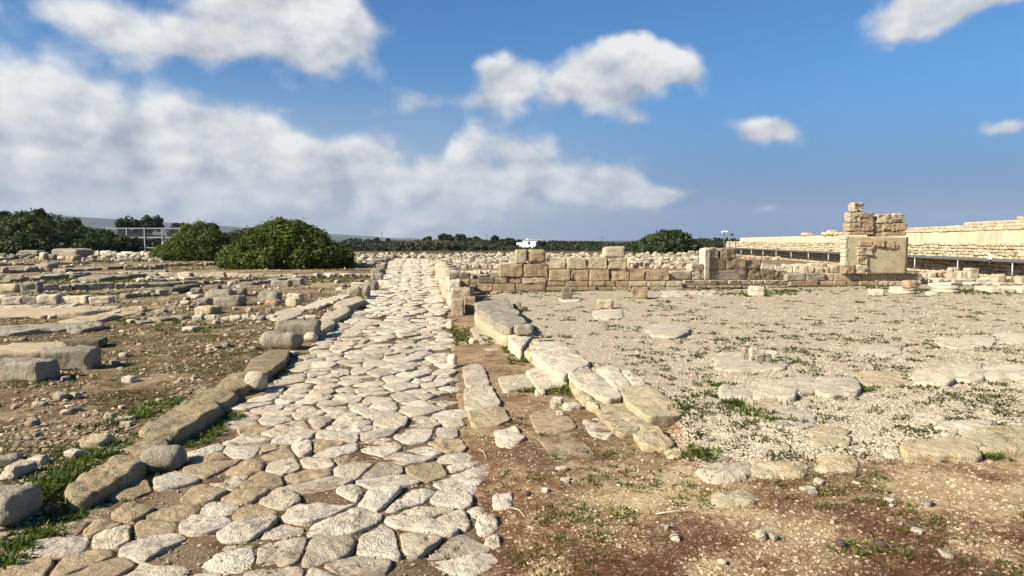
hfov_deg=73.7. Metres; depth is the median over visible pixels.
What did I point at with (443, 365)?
paving slab
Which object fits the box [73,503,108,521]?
paving slab
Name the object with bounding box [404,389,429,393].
paving slab
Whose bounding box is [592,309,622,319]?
court slab
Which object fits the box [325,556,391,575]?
paving slab
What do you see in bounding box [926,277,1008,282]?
ruined wall
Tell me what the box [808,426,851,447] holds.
court slab
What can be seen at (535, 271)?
ashlar wall
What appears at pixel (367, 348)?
paving slab
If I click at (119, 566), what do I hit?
paving slab
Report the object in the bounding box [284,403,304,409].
paving slab
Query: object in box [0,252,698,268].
rubble
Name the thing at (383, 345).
paving slab
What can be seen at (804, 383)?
court slab
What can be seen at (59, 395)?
stone
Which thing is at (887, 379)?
court slab
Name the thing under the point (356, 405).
paving slab
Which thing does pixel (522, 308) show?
block
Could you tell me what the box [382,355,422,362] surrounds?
paving slab
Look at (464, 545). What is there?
paving slab
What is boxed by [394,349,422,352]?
paving slab
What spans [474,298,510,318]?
edge block
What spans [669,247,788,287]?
ashlar wall
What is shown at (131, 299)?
stone litter
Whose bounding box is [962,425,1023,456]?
court slab
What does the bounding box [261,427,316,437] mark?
paving slab
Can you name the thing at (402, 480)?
paving slab
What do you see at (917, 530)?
stone
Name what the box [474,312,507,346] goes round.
edge block
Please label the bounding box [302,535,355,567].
paving slab
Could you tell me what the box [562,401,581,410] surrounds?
stone
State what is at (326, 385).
paving slab
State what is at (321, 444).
paving slab
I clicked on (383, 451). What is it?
paving slab
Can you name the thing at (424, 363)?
paving slab
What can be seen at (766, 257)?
ruined wall
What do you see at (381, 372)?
paving slab
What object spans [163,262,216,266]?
ruined wall
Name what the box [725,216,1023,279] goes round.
terrace wall
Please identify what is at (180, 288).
ruined wall
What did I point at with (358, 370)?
paving slab
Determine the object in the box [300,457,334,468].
paving slab
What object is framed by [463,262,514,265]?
ruined wall
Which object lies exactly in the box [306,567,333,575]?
paving slab
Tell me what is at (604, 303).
block
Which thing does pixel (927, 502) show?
stone
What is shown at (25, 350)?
stone block
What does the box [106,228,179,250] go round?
metal walkway
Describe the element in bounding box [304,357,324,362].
paving slab
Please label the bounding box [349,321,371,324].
paving slab
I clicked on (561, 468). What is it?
stone
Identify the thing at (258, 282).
ruined wall
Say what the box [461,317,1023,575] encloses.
loose grit
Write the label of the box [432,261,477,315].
roadside wall
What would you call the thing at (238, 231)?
tree
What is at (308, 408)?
paving slab
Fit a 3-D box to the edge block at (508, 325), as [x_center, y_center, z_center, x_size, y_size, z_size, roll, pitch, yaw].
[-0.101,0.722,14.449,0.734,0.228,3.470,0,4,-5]
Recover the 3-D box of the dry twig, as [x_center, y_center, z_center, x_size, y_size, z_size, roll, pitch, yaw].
[1.144,1.579,4.810,0.276,0.020,0.018,-1,4,-8]
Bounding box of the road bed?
[46,263,484,575]
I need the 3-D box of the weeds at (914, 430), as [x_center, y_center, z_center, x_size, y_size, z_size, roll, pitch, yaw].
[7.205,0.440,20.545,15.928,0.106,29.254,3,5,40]
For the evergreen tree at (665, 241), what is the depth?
101.53 m
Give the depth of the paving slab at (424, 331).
14.96 m
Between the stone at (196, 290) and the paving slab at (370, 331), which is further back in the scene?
the stone at (196, 290)
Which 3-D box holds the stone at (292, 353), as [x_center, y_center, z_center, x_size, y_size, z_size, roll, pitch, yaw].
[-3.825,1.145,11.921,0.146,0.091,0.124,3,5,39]
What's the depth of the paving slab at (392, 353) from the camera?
11.82 m
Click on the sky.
(545, 120)
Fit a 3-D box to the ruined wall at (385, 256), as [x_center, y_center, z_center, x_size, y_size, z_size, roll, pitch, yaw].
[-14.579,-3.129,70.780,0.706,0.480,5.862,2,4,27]
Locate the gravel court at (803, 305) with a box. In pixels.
[483,284,1023,464]
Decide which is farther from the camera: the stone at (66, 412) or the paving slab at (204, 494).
the stone at (66, 412)
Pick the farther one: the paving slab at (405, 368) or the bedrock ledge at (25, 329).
the bedrock ledge at (25, 329)
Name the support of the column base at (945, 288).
on the gravel court at (803, 305)
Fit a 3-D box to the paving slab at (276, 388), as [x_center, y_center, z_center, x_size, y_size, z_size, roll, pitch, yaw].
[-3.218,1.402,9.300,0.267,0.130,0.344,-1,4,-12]
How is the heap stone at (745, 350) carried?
on the court slab at (724, 361)
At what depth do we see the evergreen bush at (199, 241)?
63.86 m
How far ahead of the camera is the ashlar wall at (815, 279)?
28.74 m
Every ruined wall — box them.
[0,252,41,260]
[0,261,88,265]
[0,266,44,272]
[0,273,78,282]
[0,293,114,304]
[0,303,78,307]
[37,271,91,275]
[43,280,197,290]
[53,267,102,271]
[78,273,146,281]
[86,257,162,261]
[92,250,150,255]
[95,310,121,314]
[103,266,123,269]
[106,270,168,273]
[120,289,168,297]
[124,263,166,269]
[132,271,297,276]
[134,314,191,323]
[136,276,193,281]
[156,284,199,293]
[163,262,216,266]
[192,314,316,320]
[198,279,252,283]
[239,276,296,285]
[293,273,371,277]
[300,292,348,309]
[355,255,389,258]
[431,259,499,260]
[458,269,498,273]
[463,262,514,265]
[470,274,498,278]
[627,261,698,267]
[628,256,698,260]
[687,251,698,255]
[741,256,780,259]
[760,263,823,271]
[781,263,839,266]
[799,264,838,272]
[911,273,926,282]
[919,269,946,276]
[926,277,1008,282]
[928,281,1023,285]
[974,285,1023,292]
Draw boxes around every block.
[0,342,67,358]
[0,357,60,381]
[40,345,100,369]
[59,337,107,347]
[64,454,146,514]
[122,437,168,456]
[139,400,224,444]
[190,387,238,408]
[216,372,249,395]
[243,349,289,379]
[319,318,335,334]
[321,306,350,322]
[334,296,364,309]
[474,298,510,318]
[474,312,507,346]
[488,305,519,321]
[488,310,526,335]
[508,333,532,358]
[513,301,520,308]
[518,306,527,311]
[523,335,540,362]
[526,366,567,390]
[529,341,589,381]
[561,287,572,299]
[568,366,621,404]
[569,383,598,411]
[592,399,645,438]
[596,299,613,308]
[596,365,630,389]
[619,384,684,427]
[621,369,644,384]
[631,288,647,298]
[632,422,674,453]
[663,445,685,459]
[747,285,764,295]
[946,267,958,277]
[957,271,967,277]
[963,268,978,277]
[991,274,1005,281]
[1013,275,1023,283]
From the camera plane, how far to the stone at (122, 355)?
11.24 m
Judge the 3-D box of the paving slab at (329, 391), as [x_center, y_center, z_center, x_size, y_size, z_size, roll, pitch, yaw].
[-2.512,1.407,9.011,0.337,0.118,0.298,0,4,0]
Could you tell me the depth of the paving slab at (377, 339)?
13.60 m
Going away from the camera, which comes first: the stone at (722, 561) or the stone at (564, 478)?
the stone at (722, 561)
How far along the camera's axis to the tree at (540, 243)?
161.74 m
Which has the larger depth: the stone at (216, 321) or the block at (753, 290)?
the block at (753, 290)
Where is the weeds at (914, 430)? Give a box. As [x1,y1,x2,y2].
[479,286,1023,461]
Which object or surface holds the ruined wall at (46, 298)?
on the ground at (940, 475)
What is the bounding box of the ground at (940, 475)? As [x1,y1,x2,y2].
[0,241,1023,575]
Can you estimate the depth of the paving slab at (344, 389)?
9.12 m
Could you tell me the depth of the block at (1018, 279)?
31.23 m
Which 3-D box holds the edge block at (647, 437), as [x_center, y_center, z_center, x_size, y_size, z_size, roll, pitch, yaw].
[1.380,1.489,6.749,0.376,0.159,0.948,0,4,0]
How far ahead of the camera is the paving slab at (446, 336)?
14.22 m
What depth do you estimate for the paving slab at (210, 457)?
6.21 m
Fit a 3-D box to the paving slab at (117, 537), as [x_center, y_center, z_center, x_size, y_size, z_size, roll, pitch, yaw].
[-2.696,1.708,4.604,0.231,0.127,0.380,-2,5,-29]
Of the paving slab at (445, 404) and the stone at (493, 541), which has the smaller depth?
the stone at (493, 541)
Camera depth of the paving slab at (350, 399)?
8.56 m
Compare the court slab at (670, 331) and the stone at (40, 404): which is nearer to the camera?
the stone at (40, 404)
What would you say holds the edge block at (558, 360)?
on the ground at (940, 475)
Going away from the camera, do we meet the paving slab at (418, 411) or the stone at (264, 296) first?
the paving slab at (418, 411)
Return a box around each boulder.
[0,484,42,526]
[138,445,186,472]
[259,331,302,349]
[274,319,321,340]
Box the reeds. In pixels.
[391,240,455,250]
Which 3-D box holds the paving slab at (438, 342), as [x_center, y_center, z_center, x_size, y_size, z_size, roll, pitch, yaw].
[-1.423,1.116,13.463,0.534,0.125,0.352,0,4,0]
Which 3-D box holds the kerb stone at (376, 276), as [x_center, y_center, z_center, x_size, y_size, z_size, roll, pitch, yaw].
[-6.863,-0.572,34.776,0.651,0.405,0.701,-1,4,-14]
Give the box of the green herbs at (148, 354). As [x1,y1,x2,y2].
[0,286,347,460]
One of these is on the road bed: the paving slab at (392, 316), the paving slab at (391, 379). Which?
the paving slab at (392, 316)
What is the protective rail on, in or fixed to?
on the ground at (940, 475)
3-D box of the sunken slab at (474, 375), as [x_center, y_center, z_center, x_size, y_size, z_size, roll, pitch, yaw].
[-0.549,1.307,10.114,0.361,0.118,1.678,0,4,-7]
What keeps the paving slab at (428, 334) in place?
on the ground at (940, 475)
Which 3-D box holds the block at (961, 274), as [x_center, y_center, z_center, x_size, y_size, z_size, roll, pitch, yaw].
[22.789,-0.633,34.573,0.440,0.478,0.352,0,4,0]
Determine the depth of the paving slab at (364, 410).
7.92 m
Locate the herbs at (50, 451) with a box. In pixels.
[0,284,350,530]
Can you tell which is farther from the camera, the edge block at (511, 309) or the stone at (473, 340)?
the edge block at (511, 309)
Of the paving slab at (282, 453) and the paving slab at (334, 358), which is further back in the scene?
the paving slab at (334, 358)
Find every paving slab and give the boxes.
[0,557,53,575]
[18,536,88,558]
[41,521,87,537]
[50,549,114,575]
[64,557,134,575]
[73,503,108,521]
[83,518,122,537]
[91,524,130,549]
[107,480,151,502]
[111,501,153,523]
[118,533,185,563]
[124,562,189,575]
[134,520,176,539]
[146,504,200,521]
[153,471,199,491]
[178,514,231,536]
[180,485,227,504]
[182,459,242,478]
[187,443,224,460]
[189,452,225,464]
[200,502,239,516]
[202,545,254,575]
[205,474,247,490]
[216,513,277,543]
[221,487,269,505]
[223,434,273,445]
[223,445,259,458]
[224,412,259,421]
[224,420,257,430]
[224,458,264,476]
[227,402,272,411]
[227,442,267,447]
[232,504,278,519]
[237,424,272,435]
[239,471,283,489]
[243,566,304,575]
[247,395,277,402]
[250,404,285,413]
[256,537,306,566]
[258,415,292,425]
[259,443,289,454]
[259,486,300,510]
[259,524,303,542]
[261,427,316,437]
[261,447,295,460]
[262,410,294,416]
[264,384,283,392]
[264,392,280,396]
[265,458,299,475]
[271,432,312,443]
[274,378,305,384]
[275,396,302,404]
[275,420,308,428]
[278,373,305,379]
[279,502,354,525]
[280,393,307,397]
[283,389,309,394]
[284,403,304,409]
[285,469,331,482]
[285,476,352,493]
[286,366,313,371]
[287,361,311,367]
[287,383,310,389]
[291,439,311,457]
[292,410,325,419]
[295,397,328,403]
[296,406,315,411]
[297,354,316,359]
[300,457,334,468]
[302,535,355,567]
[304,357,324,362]
[304,367,332,372]
[305,378,338,383]
[305,393,332,399]
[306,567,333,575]
[307,371,329,378]
[307,507,382,537]
[308,416,332,430]
[309,345,329,350]
[309,388,334,394]
[310,350,330,354]
[311,361,336,367]
[312,343,332,346]
[313,439,344,451]
[313,443,358,457]
[314,382,341,389]
[315,429,358,442]
[316,340,334,342]
[317,352,343,357]
[317,372,344,377]
[317,399,347,408]
[318,335,337,340]
[321,406,346,412]
[324,409,358,418]
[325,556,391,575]
[326,356,345,360]
[326,420,371,429]
[327,332,343,335]
[328,425,377,433]
[329,346,353,350]
[330,344,348,346]
[331,368,349,374]
[332,348,349,352]
[332,392,355,397]
[332,395,361,403]
[332,415,365,424]
[333,455,379,464]
[334,328,345,330]
[334,341,354,342]
[334,463,372,480]
[335,325,351,328]
[335,342,356,344]
[335,387,355,392]
[336,359,366,364]
[336,484,362,501]
[337,334,357,338]
[337,337,367,339]
[338,380,364,386]
[339,375,371,380]
[341,364,361,367]
[342,332,363,334]
[343,319,358,322]
[343,330,361,332]
[344,350,366,353]
[344,354,369,358]
[348,403,371,408]
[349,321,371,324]
[349,326,368,328]
[350,407,378,414]
[351,312,368,313]
[351,366,375,374]
[353,378,384,386]
[354,323,378,325]
[354,343,375,347]
[355,386,385,393]
[355,474,419,488]
[356,525,401,560]
[357,333,380,336]
[358,339,369,343]
[358,391,390,396]
[358,484,401,512]
[360,319,381,321]
[360,428,397,440]
[361,438,400,444]
[361,445,401,457]
[362,329,381,332]
[362,347,388,349]
[362,396,392,402]
[362,410,403,420]
[363,359,394,366]
[363,461,403,478]
[364,354,383,359]
[366,349,393,354]
[367,368,399,377]
[368,344,392,346]
[369,401,398,410]
[370,334,396,340]
[373,321,391,323]
[373,416,407,428]
[374,307,394,308]
[374,337,395,341]
[376,331,395,334]
[378,363,406,368]
[382,324,399,327]
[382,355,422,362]
[382,375,411,382]
[382,382,419,391]
[384,318,409,320]
[384,351,400,356]
[384,353,406,358]
[384,452,433,464]
[384,514,458,536]
[385,486,434,512]
[387,315,403,318]
[390,307,411,309]
[390,325,408,328]
[390,345,410,349]
[391,392,419,401]
[392,311,407,313]
[392,365,415,371]
[393,320,411,322]
[394,329,413,332]
[394,342,419,347]
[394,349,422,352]
[394,432,430,444]
[395,331,415,334]
[396,314,412,316]
[396,334,418,337]
[396,340,414,342]
[396,372,429,378]
[398,506,454,517]
[399,406,446,416]
[400,400,434,407]
[400,532,441,559]
[402,307,419,309]
[402,362,419,366]
[403,327,418,330]
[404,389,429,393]
[405,428,433,437]
[405,463,446,483]
[406,446,441,456]
[407,325,425,328]
[408,336,430,339]
[409,310,426,313]
[409,351,432,357]
[409,416,440,427]
[410,319,431,322]
[411,378,430,384]
[412,346,431,350]
[413,369,431,372]
[414,393,436,399]
[415,330,430,333]
[416,323,432,324]
[416,342,434,346]
[416,366,429,369]
[417,360,432,365]
[420,328,441,330]
[420,381,447,388]
[420,387,448,395]
[421,333,435,336]
[421,375,434,380]
[423,353,449,358]
[425,345,447,350]
[426,307,450,309]
[426,317,444,319]
[426,324,445,328]
[426,357,447,362]
[427,341,452,344]
[427,534,491,559]
[428,308,444,310]
[428,400,457,407]
[428,437,466,452]
[429,320,447,323]
[430,490,472,510]
[431,409,467,419]
[432,330,447,332]
[432,368,456,375]
[433,478,483,497]
[433,553,498,575]
[434,333,453,337]
[434,363,457,368]
[434,377,459,383]
[435,337,454,341]
[436,375,450,378]
[436,427,458,438]
[437,453,472,463]
[437,509,470,532]
[438,386,459,392]
[438,418,464,429]
[443,344,455,347]
[447,462,480,472]
[450,463,490,478]
[467,506,484,521]
[481,569,525,575]
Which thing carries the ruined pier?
on the ashlar wall at (815, 279)
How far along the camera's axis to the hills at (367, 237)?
6686.67 m
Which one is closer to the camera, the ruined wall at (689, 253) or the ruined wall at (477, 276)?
the ruined wall at (477, 276)
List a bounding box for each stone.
[0,453,20,467]
[0,471,18,480]
[4,461,37,476]
[13,459,29,463]
[19,337,27,340]
[24,418,40,426]
[26,454,49,465]
[31,401,48,407]
[32,432,40,436]
[47,315,56,318]
[52,391,68,400]
[60,409,71,414]
[61,375,70,381]
[63,448,85,457]
[69,392,81,398]
[69,406,80,411]
[79,433,111,448]
[104,413,115,419]
[107,306,120,309]
[110,360,119,364]
[115,414,135,420]
[119,353,127,357]
[119,421,133,426]
[121,375,137,382]
[136,312,144,315]
[154,309,167,313]
[180,300,191,304]
[182,326,198,330]
[187,294,202,298]
[190,288,202,293]
[195,305,221,314]
[196,298,212,305]
[204,289,236,299]
[211,285,221,288]
[212,320,220,323]
[212,345,221,348]
[213,295,246,306]
[222,343,229,347]
[232,287,247,294]
[244,371,267,390]
[245,307,252,311]
[257,290,281,302]
[265,298,281,305]
[271,280,292,286]
[285,298,301,306]
[286,293,303,300]
[287,278,304,284]
[289,351,297,355]
[347,287,361,297]
[351,282,363,286]
[360,285,370,297]
[364,279,378,289]
[370,268,385,273]
[371,273,383,279]
[376,263,387,268]
[446,321,453,328]
[447,353,456,364]
[469,338,477,343]
[475,514,499,536]
[484,533,501,549]
[492,492,513,510]
[514,324,533,335]
[535,389,545,395]
[541,487,549,492]
[550,396,563,408]
[555,466,567,471]
[556,410,564,414]
[560,476,570,480]
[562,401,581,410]
[660,523,670,530]
[670,532,680,542]
[711,489,757,507]
[717,558,726,565]
[741,352,748,359]
[742,348,748,352]
[749,347,757,359]
[755,353,764,361]
[755,529,766,540]
[762,353,771,361]
[767,350,777,357]
[768,533,777,540]
[799,485,816,492]
[807,488,818,494]
[813,477,824,484]
[868,289,884,295]
[884,497,895,501]
[901,280,917,288]
[910,526,924,534]
[922,498,932,507]
[925,291,938,295]
[937,548,953,559]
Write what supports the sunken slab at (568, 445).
on the ground at (940, 475)
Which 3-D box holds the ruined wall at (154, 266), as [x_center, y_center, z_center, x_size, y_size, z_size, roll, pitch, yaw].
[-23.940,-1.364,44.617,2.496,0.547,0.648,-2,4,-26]
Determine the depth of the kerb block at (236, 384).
8.94 m
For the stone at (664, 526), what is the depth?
4.57 m
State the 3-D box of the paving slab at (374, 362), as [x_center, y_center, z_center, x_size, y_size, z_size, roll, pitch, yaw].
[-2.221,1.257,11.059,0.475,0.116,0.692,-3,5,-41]
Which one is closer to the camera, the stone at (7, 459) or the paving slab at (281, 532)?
the paving slab at (281, 532)
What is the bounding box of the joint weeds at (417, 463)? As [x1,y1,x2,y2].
[121,351,489,575]
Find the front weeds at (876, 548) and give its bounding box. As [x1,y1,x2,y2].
[478,400,1023,575]
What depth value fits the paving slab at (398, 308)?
19.69 m
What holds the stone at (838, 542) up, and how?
on the ground at (940, 475)
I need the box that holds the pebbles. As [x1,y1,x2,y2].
[0,286,335,546]
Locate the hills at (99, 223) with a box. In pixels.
[53,217,383,240]
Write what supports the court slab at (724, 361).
on the gravel court at (803, 305)
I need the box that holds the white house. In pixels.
[516,239,541,247]
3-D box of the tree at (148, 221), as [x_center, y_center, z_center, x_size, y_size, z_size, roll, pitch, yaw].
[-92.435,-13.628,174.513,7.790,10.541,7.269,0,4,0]
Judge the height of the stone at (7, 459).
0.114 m
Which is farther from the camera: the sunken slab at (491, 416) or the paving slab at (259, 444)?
the sunken slab at (491, 416)
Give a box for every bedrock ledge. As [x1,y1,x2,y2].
[0,304,108,319]
[0,322,83,336]
[57,303,160,322]
[66,320,103,333]
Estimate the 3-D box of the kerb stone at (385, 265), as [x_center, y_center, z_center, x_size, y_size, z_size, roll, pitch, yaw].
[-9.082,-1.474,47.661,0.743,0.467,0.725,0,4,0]
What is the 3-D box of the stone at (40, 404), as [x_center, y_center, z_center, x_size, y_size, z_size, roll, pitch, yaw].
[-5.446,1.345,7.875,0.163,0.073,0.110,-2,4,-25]
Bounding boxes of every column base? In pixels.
[888,286,916,293]
[930,285,959,292]
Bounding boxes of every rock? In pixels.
[0,283,20,292]
[19,250,44,253]
[20,281,43,293]
[35,263,58,271]
[39,252,48,259]
[47,254,56,259]
[51,248,92,257]
[65,255,81,261]
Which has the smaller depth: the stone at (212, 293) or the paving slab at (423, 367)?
the paving slab at (423, 367)
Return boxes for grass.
[0,256,370,295]
[0,284,1023,571]
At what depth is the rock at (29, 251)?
91.44 m
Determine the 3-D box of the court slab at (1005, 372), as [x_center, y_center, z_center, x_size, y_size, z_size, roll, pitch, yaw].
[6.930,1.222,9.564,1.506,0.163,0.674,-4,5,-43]
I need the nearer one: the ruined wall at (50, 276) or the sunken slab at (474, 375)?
the sunken slab at (474, 375)
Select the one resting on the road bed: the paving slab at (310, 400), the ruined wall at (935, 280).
the paving slab at (310, 400)
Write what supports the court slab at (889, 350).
on the gravel court at (803, 305)
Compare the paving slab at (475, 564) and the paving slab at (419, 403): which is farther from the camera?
the paving slab at (419, 403)
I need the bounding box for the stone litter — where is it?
[0,260,370,318]
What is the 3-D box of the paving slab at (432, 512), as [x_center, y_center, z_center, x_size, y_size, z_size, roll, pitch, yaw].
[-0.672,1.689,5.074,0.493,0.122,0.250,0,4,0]
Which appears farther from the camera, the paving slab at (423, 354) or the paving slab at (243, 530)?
the paving slab at (423, 354)
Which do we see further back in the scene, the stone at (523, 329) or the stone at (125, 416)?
the stone at (523, 329)
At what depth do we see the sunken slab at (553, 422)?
7.36 m
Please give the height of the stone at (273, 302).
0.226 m
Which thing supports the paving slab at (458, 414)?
on the ground at (940, 475)
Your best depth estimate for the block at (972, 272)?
36.10 m
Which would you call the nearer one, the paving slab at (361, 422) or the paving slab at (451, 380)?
the paving slab at (361, 422)
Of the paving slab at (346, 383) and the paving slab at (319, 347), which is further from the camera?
the paving slab at (319, 347)
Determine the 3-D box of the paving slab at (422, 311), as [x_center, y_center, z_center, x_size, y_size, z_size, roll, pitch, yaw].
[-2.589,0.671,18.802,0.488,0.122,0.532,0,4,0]
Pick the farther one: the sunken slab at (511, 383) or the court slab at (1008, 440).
the sunken slab at (511, 383)
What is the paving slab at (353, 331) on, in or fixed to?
on the road bed
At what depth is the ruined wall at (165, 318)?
16.18 m
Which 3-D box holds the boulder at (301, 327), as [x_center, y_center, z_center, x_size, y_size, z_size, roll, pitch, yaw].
[-4.371,0.869,13.915,0.926,0.418,0.865,-1,4,-13]
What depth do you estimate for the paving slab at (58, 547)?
4.45 m
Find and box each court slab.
[559,297,582,301]
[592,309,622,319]
[645,324,690,338]
[661,290,688,296]
[688,291,716,294]
[695,461,751,484]
[711,352,797,371]
[718,383,759,401]
[744,399,758,403]
[744,400,781,410]
[751,379,798,401]
[751,461,807,479]
[759,405,816,430]
[782,376,817,396]
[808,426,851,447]
[812,454,859,473]
[813,376,860,398]
[856,370,906,387]
[857,344,902,356]
[882,447,900,459]
[900,437,982,463]
[910,368,955,386]
[910,416,930,425]
[915,413,945,424]
[933,336,997,348]
[934,420,994,434]
[939,363,986,383]
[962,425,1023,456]
[981,364,1023,381]
[991,332,1023,343]
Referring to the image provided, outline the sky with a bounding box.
[0,0,1023,240]
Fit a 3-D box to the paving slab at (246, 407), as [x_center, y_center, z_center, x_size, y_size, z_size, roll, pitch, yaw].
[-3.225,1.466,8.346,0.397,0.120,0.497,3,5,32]
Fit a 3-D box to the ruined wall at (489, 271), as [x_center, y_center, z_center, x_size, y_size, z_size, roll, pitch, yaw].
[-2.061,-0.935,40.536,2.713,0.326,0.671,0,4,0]
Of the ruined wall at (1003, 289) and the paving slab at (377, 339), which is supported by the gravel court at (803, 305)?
the ruined wall at (1003, 289)
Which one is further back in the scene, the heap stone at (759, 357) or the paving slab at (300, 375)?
the heap stone at (759, 357)
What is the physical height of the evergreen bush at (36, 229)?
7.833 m
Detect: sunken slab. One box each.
[463,364,489,387]
[464,385,500,410]
[467,406,509,427]
[470,326,497,350]
[494,426,524,448]
[498,374,535,392]
[530,410,576,434]
[536,433,593,461]
[582,418,612,439]
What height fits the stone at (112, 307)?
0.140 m
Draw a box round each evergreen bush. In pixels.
[0,208,145,254]
[149,218,233,260]
[208,215,357,269]
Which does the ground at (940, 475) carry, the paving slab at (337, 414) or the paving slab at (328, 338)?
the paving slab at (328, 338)
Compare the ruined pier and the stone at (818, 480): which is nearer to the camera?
the stone at (818, 480)
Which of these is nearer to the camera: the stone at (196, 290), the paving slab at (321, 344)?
the paving slab at (321, 344)
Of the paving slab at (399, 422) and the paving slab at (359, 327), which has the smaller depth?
the paving slab at (399, 422)
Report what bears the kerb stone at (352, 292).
on the ground at (940, 475)
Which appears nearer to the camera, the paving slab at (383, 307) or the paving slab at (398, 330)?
the paving slab at (398, 330)
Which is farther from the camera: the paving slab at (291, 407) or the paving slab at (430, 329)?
the paving slab at (430, 329)
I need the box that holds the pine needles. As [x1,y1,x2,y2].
[462,403,1023,575]
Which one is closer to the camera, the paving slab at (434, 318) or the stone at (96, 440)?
the stone at (96, 440)
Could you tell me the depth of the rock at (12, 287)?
25.02 m
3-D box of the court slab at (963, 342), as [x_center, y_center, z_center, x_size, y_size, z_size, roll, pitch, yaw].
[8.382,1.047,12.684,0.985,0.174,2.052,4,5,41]
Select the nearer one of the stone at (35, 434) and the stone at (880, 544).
the stone at (880, 544)
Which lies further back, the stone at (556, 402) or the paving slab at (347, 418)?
the stone at (556, 402)
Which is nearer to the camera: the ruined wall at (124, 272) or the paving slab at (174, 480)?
the paving slab at (174, 480)
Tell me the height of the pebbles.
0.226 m
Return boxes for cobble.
[304,332,318,341]
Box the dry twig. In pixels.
[655,510,691,514]
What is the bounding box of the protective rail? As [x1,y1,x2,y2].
[725,247,1023,281]
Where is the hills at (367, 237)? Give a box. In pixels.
[47,215,421,240]
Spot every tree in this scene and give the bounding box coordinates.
[0,210,11,218]
[115,215,141,234]
[139,214,164,233]
[166,222,184,235]
[232,229,244,233]
[437,233,454,240]
[454,234,466,240]
[466,236,480,240]
[490,235,499,240]
[500,238,516,245]
[535,240,545,246]
[630,229,704,253]
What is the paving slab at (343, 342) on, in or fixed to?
on the road bed
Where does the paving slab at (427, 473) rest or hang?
on the ground at (940, 475)
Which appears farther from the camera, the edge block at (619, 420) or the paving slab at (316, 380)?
the paving slab at (316, 380)
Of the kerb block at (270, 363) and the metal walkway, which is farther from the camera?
the metal walkway
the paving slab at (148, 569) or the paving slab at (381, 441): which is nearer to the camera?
the paving slab at (148, 569)
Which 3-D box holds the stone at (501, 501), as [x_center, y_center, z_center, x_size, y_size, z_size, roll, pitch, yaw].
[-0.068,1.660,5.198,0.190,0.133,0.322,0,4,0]
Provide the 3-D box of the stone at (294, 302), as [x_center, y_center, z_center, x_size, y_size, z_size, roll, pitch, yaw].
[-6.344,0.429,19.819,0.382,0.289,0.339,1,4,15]
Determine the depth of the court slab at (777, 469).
5.53 m
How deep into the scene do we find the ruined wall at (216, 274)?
35.88 m
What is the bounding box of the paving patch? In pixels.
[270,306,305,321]
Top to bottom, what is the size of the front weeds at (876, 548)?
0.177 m
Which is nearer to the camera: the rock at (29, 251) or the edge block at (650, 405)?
the edge block at (650, 405)
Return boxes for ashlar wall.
[477,246,682,290]
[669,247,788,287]
[783,273,922,285]
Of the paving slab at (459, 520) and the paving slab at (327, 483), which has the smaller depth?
the paving slab at (459, 520)
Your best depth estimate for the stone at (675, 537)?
4.38 m
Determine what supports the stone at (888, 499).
on the ground at (940, 475)
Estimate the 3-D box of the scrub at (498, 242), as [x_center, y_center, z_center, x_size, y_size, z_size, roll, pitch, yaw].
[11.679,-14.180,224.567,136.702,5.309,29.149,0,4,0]
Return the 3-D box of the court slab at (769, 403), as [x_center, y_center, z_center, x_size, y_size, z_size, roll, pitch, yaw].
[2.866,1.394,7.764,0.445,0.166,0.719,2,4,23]
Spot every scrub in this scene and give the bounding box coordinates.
[117,231,242,251]
[338,237,739,245]
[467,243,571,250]
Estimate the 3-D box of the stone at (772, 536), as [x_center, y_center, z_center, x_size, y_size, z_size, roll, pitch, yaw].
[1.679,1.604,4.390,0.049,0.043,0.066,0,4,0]
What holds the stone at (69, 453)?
on the ground at (940, 475)
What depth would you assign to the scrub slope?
178.85 m
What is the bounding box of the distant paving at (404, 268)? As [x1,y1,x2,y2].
[193,258,457,575]
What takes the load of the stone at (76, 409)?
on the ground at (940, 475)
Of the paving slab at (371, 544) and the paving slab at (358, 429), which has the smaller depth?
the paving slab at (371, 544)
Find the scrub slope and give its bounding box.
[337,240,734,250]
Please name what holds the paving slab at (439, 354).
on the road bed
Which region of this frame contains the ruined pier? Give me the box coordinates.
[840,202,908,274]
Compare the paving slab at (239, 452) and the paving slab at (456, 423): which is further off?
the paving slab at (456, 423)
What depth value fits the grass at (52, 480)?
6.89 m
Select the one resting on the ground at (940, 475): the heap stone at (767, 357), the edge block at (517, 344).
the edge block at (517, 344)
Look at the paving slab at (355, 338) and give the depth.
13.73 m
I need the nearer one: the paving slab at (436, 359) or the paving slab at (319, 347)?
the paving slab at (436, 359)
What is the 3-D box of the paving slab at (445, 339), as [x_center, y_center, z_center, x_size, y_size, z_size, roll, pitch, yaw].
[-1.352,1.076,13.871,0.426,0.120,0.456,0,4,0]
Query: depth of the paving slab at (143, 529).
4.74 m
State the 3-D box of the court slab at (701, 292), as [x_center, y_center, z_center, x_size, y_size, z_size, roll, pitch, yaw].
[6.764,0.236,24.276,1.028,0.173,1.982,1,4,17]

